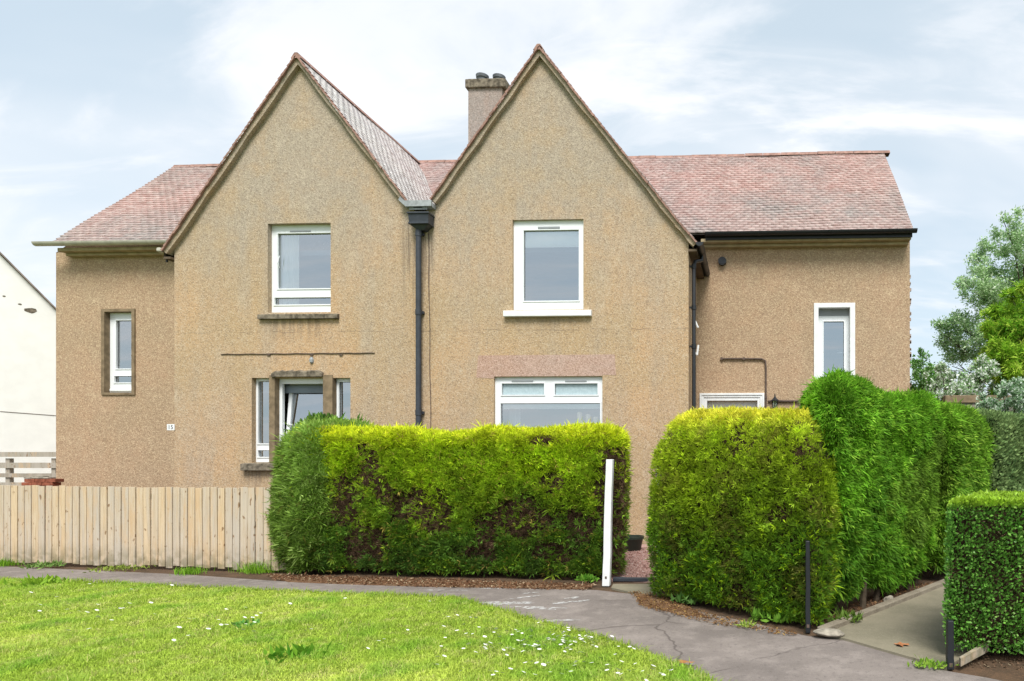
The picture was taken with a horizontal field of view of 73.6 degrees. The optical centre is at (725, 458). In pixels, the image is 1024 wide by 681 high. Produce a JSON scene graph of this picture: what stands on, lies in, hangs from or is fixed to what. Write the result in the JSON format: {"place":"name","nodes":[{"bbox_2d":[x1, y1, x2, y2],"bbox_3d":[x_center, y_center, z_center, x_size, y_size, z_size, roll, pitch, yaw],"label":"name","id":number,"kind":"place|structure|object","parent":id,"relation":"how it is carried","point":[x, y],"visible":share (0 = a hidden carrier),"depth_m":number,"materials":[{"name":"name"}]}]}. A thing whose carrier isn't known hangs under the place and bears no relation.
{"place":"outdoors","nodes":[
{"label":"outdoors","id":0,"kind":"place"},
{"bbox_2d":[0,252,55,481],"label":"neighbouring house","id":1,"kind":"structure","parent":0,"point":[27,365],"depth_m":17.36,"materials":[{"name":"white paint"}]},
{"bbox_2d":[0,575,731,680],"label":"lawn","id":2,"kind":"structure","parent":0,"point":[200,628],"depth_m":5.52,"materials":[{"name":"plant"}]},
{"bbox_2d":[0,573,72,586],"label":"weed clump","id":3,"kind":"object","parent":2,"relation":"on","point":[39,580],"visible":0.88,"depth_m":7.90,"materials":[{"name":"green plant"}]},
{"bbox_2d":[224,617,259,627],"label":"weed clump","id":4,"kind":"object","parent":2,"relation":"on","point":[239,623],"visible":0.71,"depth_m":5.95,"materials":[{"name":"green plant"}]},
{"bbox_2d":[263,640,332,664],"bbox_3d":[-3.387,1.503,5.077,0.455,0.152,0.384,0,0,-40],"label":"weed clump","id":5,"kind":"object","parent":2,"relation":"on","point":[295,650],"visible":0.98,"depth_m":5.01,"materials":[{"name":"green plant"}]},
{"bbox_2d":[24,583,673,680],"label":"daisies","id":6,"kind":"object","parent":2,"relation":"on","point":[567,647],"visible":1,"depth_m":5.38,"materials":[{"name":"white plant"}]},
{"bbox_2d":[31,44,917,543],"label":"semi detached house","id":7,"kind":"structure","parent":0,"point":[543,250],"depth_m":12.15,"materials":[{"name":"concrete"}]},
{"bbox_2d":[110,313,130,391],"bbox_3d":[-13.321,-2.331,14.195,0.628,1.780,0.140,0,0,2],"label":"window","id":8,"kind":"structure","parent":7,"relation":"in","point":[115,386],"depth_m":14.16,"materials":[{"name":"white plastic"}]},
{"bbox_2d":[240,379,273,470],"bbox_3d":[-7.905,-0.648,12.122,2.467,1.756,0.260,0,0,2],"label":"window","id":9,"kind":"structure","parent":7,"relation":"in","point":[262,463],"depth_m":12.23,"materials":[{"name":"white plastic"}]},
{"bbox_2d":[257,225,338,319],"bbox_3d":[-8.056,-3.536,12.168,1.547,1.820,0.279,0,0,2],"label":"window","id":10,"kind":"structure","parent":7,"relation":"in","point":[285,238],"depth_m":12.22,"materials":[{"name":"white plastic"}]},
{"bbox_2d":[279,378,322,445],"bbox_3d":[-8.040,-0.721,12.320,0.979,1.603,0.233,0,0,2],"label":"window","id":11,"kind":"structure","parent":7,"relation":"in","point":[310,381],"depth_m":12.22,"materials":[{"name":"white plastic"}]},
{"bbox_2d":[337,379,349,418],"bbox_3d":[-7.232,-0.719,12.191,0.355,1.599,0.069,0,0,2],"label":"window","id":12,"kind":"structure","parent":7,"relation":"in","point":[339,381],"depth_m":12.18,"materials":[{"name":"white plastic"}]},
{"bbox_2d":[503,220,591,316],"bbox_3d":[-3.301,-3.537,11.925,1.645,1.816,0.220,0,0,2],"label":"window","id":13,"kind":"structure","parent":7,"relation":"in","point":[559,233],"depth_m":11.98,"materials":[{"name":"white plastic"}]},
{"bbox_2d":[495,377,601,426],"bbox_3d":[-3.297,-0.537,12.123,2.043,1.972,0.393,0,0,4],"label":"window","id":14,"kind":"structure","parent":7,"relation":"in","point":[514,394],"depth_m":11.99,"materials":[{"name":"white plastic"}]},
{"bbox_2d":[708,401,756,418],"bbox_3d":[0.140,0.039,13.638,1.058,2.510,0.055,0,0,2],"label":"front door","id":15,"kind":"structure","parent":7,"relation":"in","point":[752,404],"depth_m":13.63,"materials":[{"name":"white plastic"}]},
{"bbox_2d":[818,309,848,377],"bbox_3d":[2.276,-2.186,13.576,0.667,1.957,0.084,0,0,2],"label":"window","id":16,"kind":"structure","parent":7,"relation":"in","point":[825,316],"depth_m":13.55,"materials":[{"name":"white plastic"}]},
{"bbox_2d":[0,566,1000,680],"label":"footpath","id":17,"kind":"structure","parent":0,"point":[723,651],"depth_m":5.81,"materials":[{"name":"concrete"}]},
{"bbox_2d":[18,560,66,569],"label":"weed clump","id":18,"kind":"object","parent":17,"relation":"on","point":[55,563],"visible":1,"depth_m":9.27,"materials":[{"name":"green plant"}]},
{"bbox_2d":[267,572,595,589],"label":"fallen clippings","id":19,"kind":"object","parent":17,"relation":"on","point":[400,580],"visible":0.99,"depth_m":8.12,"materials":[{"name":"brown plant"}]},
{"bbox_2d":[635,593,707,617],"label":"leaf litter","id":20,"kind":"object","parent":17,"relation":"on","point":[653,599],"visible":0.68,"depth_m":6.88,"materials":[{"name":"brown plant"}]},
{"bbox_2d":[628,590,802,634],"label":"fallen clippings","id":21,"kind":"object","parent":17,"relation":"on","point":[709,617],"visible":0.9,"depth_m":6.52,"materials":[{"name":"brown plant"}]},
{"bbox_2d":[734,618,756,627],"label":"weed clump","id":22,"kind":"object","parent":17,"relation":"on","point":[745,624],"visible":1,"depth_m":5.98,"materials":[{"name":"green plant"}]},
{"bbox_2d":[907,654,958,669],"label":"weed clump","id":23,"kind":"object","parent":17,"relation":"on","point":[929,663],"visible":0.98,"depth_m":4.85,"materials":[{"name":"green plant"}]},
{"bbox_2d":[0,0,1023,400],"label":"sky","id":24,"kind":"structure","parent":0,"point":[99,99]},
{"bbox_2d":[6,531,1023,680],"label":"garden soil","id":25,"kind":"structure","parent":0,"point":[1011,672],"depth_m":8.33,"materials":[{"name":"brown soil"}]},
{"bbox_2d":[0,556,29,566],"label":"grass tuft","id":26,"kind":"object","parent":25,"relation":"on","point":[3,563],"visible":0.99,"depth_m":9.47,"materials":[{"name":"green plant"}]},
{"bbox_2d":[0,452,55,485],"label":"ranch fence","id":27,"kind":"object","parent":25,"relation":"on","point":[9,465],"visible":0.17,"depth_m":14.95,"materials":[{"name":"white wood"}]},
{"bbox_2d":[21,476,63,501],"bbox_3d":[-13.042,0.962,12.211,0.694,1.256,0.162,0,0,2],"label":"brick stack","id":28,"kind":"object","parent":25,"relation":"on","point":[45,481],"visible":0.12,"depth_m":12.15,"materials":[{"name":"brick"}]},
{"bbox_2d":[72,564,154,572],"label":"weed clump","id":29,"kind":"object","parent":25,"relation":"on","point":[122,567],"visible":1,"depth_m":9.03,"materials":[{"name":"green plant"}]},
{"bbox_2d":[0,485,287,570],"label":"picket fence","id":30,"kind":"object","parent":25,"relation":"on","point":[207,527],"visible":0.88,"depth_m":9.26,"materials":[{"name":"beige wood"}]},
{"bbox_2d":[173,565,214,575],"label":"grass tuft","id":31,"kind":"object","parent":25,"relation":"on","point":[189,570],"visible":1,"depth_m":8.81,"materials":[{"name":"green plant"}]},
{"bbox_2d":[227,558,286,574],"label":"grass tuft","id":32,"kind":"object","parent":25,"relation":"on","point":[254,568],"visible":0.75,"depth_m":8.90,"materials":[{"name":"green plant"}]},
{"bbox_2d":[258,414,374,573],"bbox_3d":[-5.722,0.489,9.249,1.553,2.368,1.725,0,0,2],"label":"conifer bush","id":33,"kind":"object","parent":25,"relation":"on","point":[301,522],"visible":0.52,"depth_m":8.65,"materials":[{"name":"green plant"}]},
{"bbox_2d":[284,412,369,430],"bbox_3d":[-6.278,0.411,10.250,1.336,2.364,1.092,0,0,2],"label":"leafy shrub","id":34,"kind":"object","parent":25,"relation":"on","point":[321,415],"visible":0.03,"depth_m":10.17,"materials":[{"name":"green plant"}]},
{"bbox_2d":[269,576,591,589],"bbox_3d":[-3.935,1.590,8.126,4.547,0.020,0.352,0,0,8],"label":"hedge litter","id":35,"kind":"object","parent":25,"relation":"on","point":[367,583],"visible":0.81,"depth_m":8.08,"materials":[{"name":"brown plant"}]},
{"bbox_2d":[287,417,634,579],"bbox_3d":[-3.711,0.552,8.970,5.141,2.300,1.374,0,0,6],"label":"golden hedge","id":36,"kind":"object","parent":25,"relation":"on","point":[490,498],"visible":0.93,"depth_m":8.48,"materials":[{"name":"green plant"}]},
{"bbox_2d":[575,572,600,581],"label":"weed clump","id":37,"kind":"object","parent":25,"relation":"on","point":[590,577],"visible":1,"depth_m":8.19,"materials":[{"name":"green plant"}]},
{"bbox_2d":[602,459,613,585],"bbox_3d":[-1.472,0.802,7.994,0.132,1.577,0.097,0,0,2],"label":"gate post","id":38,"kind":"object","parent":25,"relation":"on","point":[607,545],"visible":1,"depth_m":7.95,"materials":[{"name":"white paint"}]},
{"bbox_2d":[611,544,654,582],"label":"gravel","id":39,"kind":"structure","parent":25,"relation":"on","point":[638,554],"depth_m":9.32,"materials":[{"name":"gravel"}]},
{"bbox_2d":[613,577,648,581],"bbox_3d":[-1.196,1.565,8.279,0.524,0.050,0.060,0,0,2],"label":"threshold strip","id":40,"kind":"object","parent":39,"relation":"on","point":[631,579],"visible":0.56,"depth_m":8.25,"materials":[{"name":"paint"}]},
{"bbox_2d":[625,535,643,550],"bbox_3d":[-1.590,1.460,10.966,0.380,0.260,0.374,0,0,2],"label":"plant pot","id":41,"kind":"object","parent":39,"relation":"on","point":[633,542],"visible":0.73,"depth_m":10.84,"materials":[{"name":"plastic"}]},
{"bbox_2d":[611,584,658,595],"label":"threshold slab","id":42,"kind":"structure","parent":25,"relation":"on","point":[627,588],"depth_m":7.76,"materials":[{"name":"concrete"}]},
{"bbox_2d":[670,591,705,604],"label":"weed clump","id":43,"kind":"object","parent":25,"relation":"on","point":[680,596],"visible":0.75,"depth_m":6.92,"materials":[{"name":"green plant"}]},
{"bbox_2d":[642,402,848,625],"bbox_3d":[0.144,0.495,6.912,2.771,2.245,1.220,0,0,39],"label":"golden hedge","id":44,"kind":"object","parent":25,"relation":"on","point":[740,503],"visible":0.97,"depth_m":6.37,"materials":[{"name":"green plant"}]},
{"bbox_2d":[749,606,784,621],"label":"weed clump","id":45,"kind":"object","parent":25,"relation":"on","point":[756,614],"visible":0.7,"depth_m":6.22,"materials":[{"name":"green plant"}]},
{"bbox_2d":[765,609,803,623],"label":"weed clump","id":46,"kind":"object","parent":25,"relation":"on","point":[777,617],"visible":0.73,"depth_m":6.10,"materials":[{"name":"green plant"}]},
{"bbox_2d":[805,540,810,632],"bbox_3d":[0.748,1.171,5.837,0.046,0.839,0.048,0,0,2],"label":"metal post","id":47,"kind":"object","parent":25,"relation":"on","point":[807,593],"visible":1,"depth_m":5.82,"materials":[{"name":"black metal"}]},
{"bbox_2d":[813,628,844,636],"bbox_3d":[0.913,1.545,5.685,0.282,0.064,0.180,0,0,2],"label":"stone","id":48,"kind":"object","parent":25,"relation":"on","point":[829,632],"visible":1,"depth_m":5.63,"materials":[{"name":"white stone"}]},
{"bbox_2d":[825,605,863,623],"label":"weed clump","id":49,"kind":"object","parent":25,"relation":"on","point":[845,614],"visible":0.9,"depth_m":6.13,"materials":[{"name":"green plant"}]},
{"bbox_2d":[797,582,931,626],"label":"fallen clippings","id":50,"kind":"object","parent":25,"relation":"on","point":[859,607],"visible":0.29,"depth_m":7.03,"materials":[{"name":"brown plant"}]},
{"bbox_2d":[796,364,949,622],"bbox_3d":[1.766,0.320,7.339,1.086,2.587,3.315,0,0,40],"label":"green hedge","id":51,"kind":"object","parent":25,"relation":"on","point":[888,446],"visible":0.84,"depth_m":6.68,"materials":[{"name":"green plant"}]},
{"bbox_2d":[817,577,949,636],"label":"kerb","id":52,"kind":"structure","parent":25,"relation":"on","point":[868,611],"depth_m":6.72,"materials":[{"name":"concrete"}]},
{"bbox_2d":[883,595,892,600],"bbox_3d":[1.785,1.544,6.989,0.131,0.099,0.068,0,0,2],"label":"stone","id":53,"kind":"object","parent":25,"relation":"on","point":[888,597],"visible":0.56,"depth_m":6.97,"materials":[{"name":"beige stone"}]},
{"bbox_2d":[910,347,942,391],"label":"green shrub","id":54,"kind":"object","parent":25,"relation":"on","point":[917,373],"visible":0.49,"depth_m":15.61,"materials":[{"name":"green plant"}]},
{"bbox_2d":[922,353,1001,401],"bbox_3d":[5.263,-0.355,14.615,2.237,3.890,2.649,0,0,2],"label":"flowering shrub","id":55,"kind":"object","parent":25,"relation":"on","point":[970,383],"visible":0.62,"depth_m":13.91,"materials":[{"name":"white plant"}]},
{"bbox_2d":[926,396,999,574],"bbox_3d":[2.870,0.358,8.967,1.566,2.493,2.085,0,0,42],"label":"green hedge","id":56,"kind":"object","parent":25,"relation":"on","point":[964,467],"visible":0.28,"depth_m":8.27,"materials":[{"name":"green plant"}]},
{"bbox_2d":[945,619,988,669],"bbox_3d":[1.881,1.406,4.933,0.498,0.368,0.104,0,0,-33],"label":"metal post","id":57,"kind":"object","parent":25,"relation":"on","point":[971,655],"visible":1,"depth_m":4.81,"materials":[{"name":"black metal"}]},
{"bbox_2d":[930,204,1023,381],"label":"birch tree","id":58,"kind":"object","parent":25,"relation":"on","point":[988,287],"visible":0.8,"depth_m":21.18,"materials":[{"name":"green plant"}]},
{"bbox_2d":[941,395,1013,411],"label":"garden wall","id":59,"kind":"structure","parent":25,"relation":"on","point":[969,400],"depth_m":13.37,"materials":[{"name":"stone"}]},
{"bbox_2d":[940,488,1023,654],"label":"box hedge","id":60,"kind":"object","parent":25,"relation":"on","point":[983,596],"visible":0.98,"depth_m":5.04,"materials":[{"name":"green plant"}]},
{"bbox_2d":[958,643,1023,668],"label":"fallen clippings","id":61,"kind":"object","parent":25,"relation":"on","point":[974,660],"visible":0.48,"depth_m":5.02,"materials":[{"name":"brown plant"}]},
{"bbox_2d":[967,404,1023,491],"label":"green hedge","id":62,"kind":"object","parent":25,"relation":"on","point":[1007,472],"visible":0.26,"depth_m":9.64,"materials":[{"name":"green plant"}]},
{"bbox_2d":[972,279,1023,394],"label":"conifer tree","id":63,"kind":"object","parent":25,"relation":"on","point":[1002,329],"visible":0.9,"depth_m":14.49,"materials":[{"name":"green plant"}]},
{"bbox_2d":[974,376,1023,413],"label":"variegated shrub","id":64,"kind":"object","parent":25,"relation":"on","point":[1015,391],"visible":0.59,"depth_m":11.71,"materials":[{"name":"green plant"}]},
{"bbox_2d":[577,412,581,422],"bbox_3d":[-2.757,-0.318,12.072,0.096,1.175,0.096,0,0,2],"label":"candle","id":65,"kind":"object","parent":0,"point":[579,416],"visible":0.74,"depth_m":12.03,"materials":[{"name":"wax"}]},
{"bbox_2d":[586,413,590,423],"bbox_3d":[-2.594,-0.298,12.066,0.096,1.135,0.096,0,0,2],"label":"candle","id":66,"kind":"object","parent":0,"point":[588,416],"visible":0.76,"depth_m":12.03,"materials":[{"name":"wax"}]},
{"bbox_2d":[828,586,987,670],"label":"garden path","id":67,"kind":"structure","parent":0,"point":[916,623],"depth_m":5.84,"materials":[{"name":"concrete"}]},
{"bbox_2d":[894,642,908,646],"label":"dry leaf","id":68,"kind":"object","parent":67,"relation":"on","point":[900,643],"visible":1,"depth_m":5.36,"materials":[{"name":"orange plant"}]}
]}

